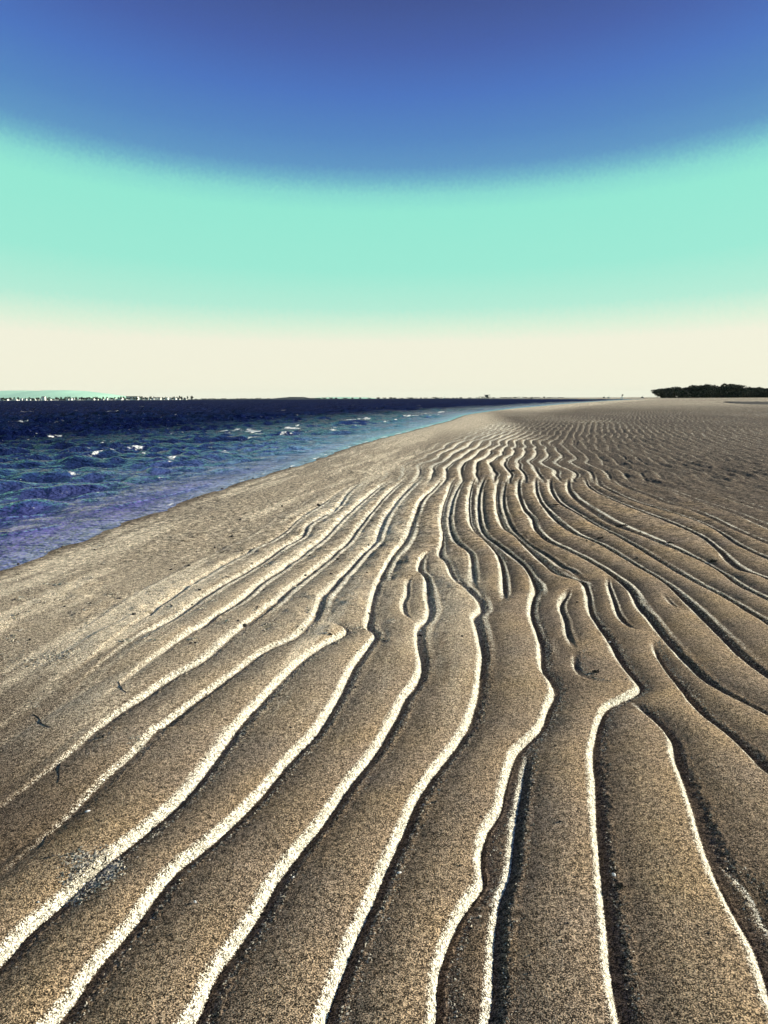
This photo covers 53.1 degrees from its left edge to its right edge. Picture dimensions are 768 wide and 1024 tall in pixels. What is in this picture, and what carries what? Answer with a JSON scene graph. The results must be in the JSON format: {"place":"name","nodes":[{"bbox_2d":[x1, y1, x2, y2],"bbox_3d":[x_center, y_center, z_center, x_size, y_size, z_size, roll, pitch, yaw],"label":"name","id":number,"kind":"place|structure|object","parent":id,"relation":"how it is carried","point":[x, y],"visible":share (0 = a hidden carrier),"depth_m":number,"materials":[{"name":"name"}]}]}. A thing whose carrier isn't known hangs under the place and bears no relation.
{"place":"outdoors","nodes":[
{"label":"outdoors","id":0,"kind":"place"},
{"bbox_2d":[0,390,139,398],"bbox_3d":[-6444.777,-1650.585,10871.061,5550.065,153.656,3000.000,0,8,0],"label":"hills","id":1,"kind":"structure","parent":0,"point":[52,394],"depth_m":10086.81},
{"bbox_2d":[9,397,480,400],"bbox_3d":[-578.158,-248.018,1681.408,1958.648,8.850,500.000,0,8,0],"label":"shore","id":2,"kind":"structure","parent":0,"point":[265,399],"depth_m":1533.19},
{"bbox_2d":[0,398,633,570],"bbox_3d":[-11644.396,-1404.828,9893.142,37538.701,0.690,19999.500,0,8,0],"label":"sea","id":3,"kind":"structure","parent":0,"point":[74,471],"depth_m":17.97,"materials":[{"name":"liquid"}]},
{"bbox_2d":[319,397,375,398],"bbox_3d":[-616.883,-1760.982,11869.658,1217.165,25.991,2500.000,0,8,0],"label":"hills","id":4,"kind":"structure","parent":0,"point":[347,397],"depth_m":11237.21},
{"bbox_2d":[0,397,767,1023],"bbox_3d":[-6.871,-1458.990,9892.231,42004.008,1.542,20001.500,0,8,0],"label":"beach sand","id":5,"kind":"structure","parent":0,"point":[686,475],"depth_m":2.24,"materials":[{"name":"beige sand"}]},
{"bbox_2d":[651,389,663,396],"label":"tree","id":6,"kind":"object","parent":5,"relation":"on","point":[656,392],"visible":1,"depth_m":828.86,"materials":[{"name":"green plant"}]},
{"bbox_2d":[654,388,673,395],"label":"tree","id":7,"kind":"object","parent":5,"relation":"on","point":[667,389],"visible":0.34,"depth_m":883.23,"materials":[{"name":"green plant"}]},
{"bbox_2d":[660,391,668,397],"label":"bush","id":8,"kind":"object","parent":5,"relation":"on","point":[663,394],"visible":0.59,"depth_m":839.93,"materials":[{"name":"green plant"}]},
{"bbox_2d":[666,392,680,397],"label":"bush","id":9,"kind":"object","parent":5,"relation":"on","point":[671,394],"visible":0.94,"depth_m":816.21,"materials":[{"name":"green plant"}]},
{"bbox_2d":[669,387,686,391],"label":"tree","id":10,"kind":"object","parent":5,"relation":"on","point":[676,389],"visible":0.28,"depth_m":859.20,"materials":[{"name":"green plant"}]},
{"bbox_2d":[675,390,686,397],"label":"bush","id":11,"kind":"object","parent":5,"relation":"on","point":[680,391],"visible":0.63,"depth_m":822.08,"materials":[{"name":"green plant"}]},
{"bbox_2d":[678,391,692,397],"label":"bush","id":12,"kind":"object","parent":5,"relation":"on","point":[687,394],"visible":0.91,"depth_m":820.07,"materials":[{"name":"green plant"}]},
{"bbox_2d":[682,385,698,391],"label":"tree","id":13,"kind":"object","parent":5,"relation":"on","point":[692,388],"visible":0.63,"depth_m":883.14,"materials":[{"name":"green plant"}]},
{"bbox_2d":[689,392,699,397],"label":"bush","id":14,"kind":"object","parent":5,"relation":"on","point":[695,394],"visible":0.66,"depth_m":830.08,"materials":[{"name":"green plant"}]},
{"bbox_2d":[694,384,717,392],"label":"tree","id":15,"kind":"object","parent":5,"relation":"on","point":[703,388],"visible":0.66,"depth_m":864.77,"materials":[{"name":"green plant"}]},
{"bbox_2d":[700,391,713,397],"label":"bush","id":16,"kind":"object","parent":5,"relation":"on","point":[705,394],"visible":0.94,"depth_m":814.20,"materials":[{"name":"green plant"}]},
{"bbox_2d":[711,391,723,397],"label":"bush","id":17,"kind":"object","parent":5,"relation":"on","point":[719,394],"visible":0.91,"depth_m":823.63,"materials":[{"name":"green plant"}]},
{"bbox_2d":[717,383,736,392],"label":"tree","id":18,"kind":"object","parent":5,"relation":"on","point":[726,387],"visible":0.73,"depth_m":873.79,"materials":[{"name":"green plant"}]},
{"bbox_2d":[721,391,733,397],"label":"bush","id":19,"kind":"object","parent":5,"relation":"on","point":[727,395],"visible":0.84,"depth_m":826.38,"materials":[{"name":"green plant"}]},
{"bbox_2d":[732,391,747,397],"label":"bush","id":20,"kind":"object","parent":5,"relation":"on","point":[737,394],"visible":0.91,"depth_m":819.92,"materials":[{"name":"green plant"}]},
{"bbox_2d":[734,385,750,391],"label":"tree","id":21,"kind":"object","parent":5,"relation":"on","point":[739,388],"visible":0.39,"depth_m":869.96,"materials":[{"name":"green plant"}]},
{"bbox_2d":[724,401,767,404],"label":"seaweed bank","id":22,"kind":"structure","parent":5,"relation":"on","point":[753,402],"depth_m":120.02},
{"bbox_2d":[740,390,755,397],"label":"bush","id":23,"kind":"object","parent":5,"relation":"on","point":[748,394],"visible":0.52,"depth_m":827.92,"materials":[{"name":"green plant"}]},
{"bbox_2d":[750,388,763,391],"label":"tree","id":24,"kind":"object","parent":5,"relation":"on","point":[755,389],"visible":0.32,"depth_m":886.53,"materials":[{"name":"green plant"}]},
{"bbox_2d":[758,390,766,397],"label":"bush","id":25,"kind":"object","parent":5,"relation":"on","point":[762,394],"visible":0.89,"depth_m":826.69,"materials":[{"name":"green plant"}]},
{"bbox_2d":[0,488,767,1023],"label":"shell grit","id":26,"kind":"object","parent":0,"point":[102,874],"visible":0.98,"depth_m":2.36,"materials":[{"name":"stone"}]},
{"bbox_2d":[0,0,767,398],"label":"sky","id":27,"kind":"structure","parent":0,"point":[218,199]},
{"bbox_2d":[615,882,625,887],"bbox_3d":[0.486,0.766,1.579,0.022,0.008,0.013,1,9,10],"label":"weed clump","id":28,"kind":"object","parent":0,"point":[620,885],"visible":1,"depth_m":1.58,"materials":[{"name":"brown plant"}]}
]}

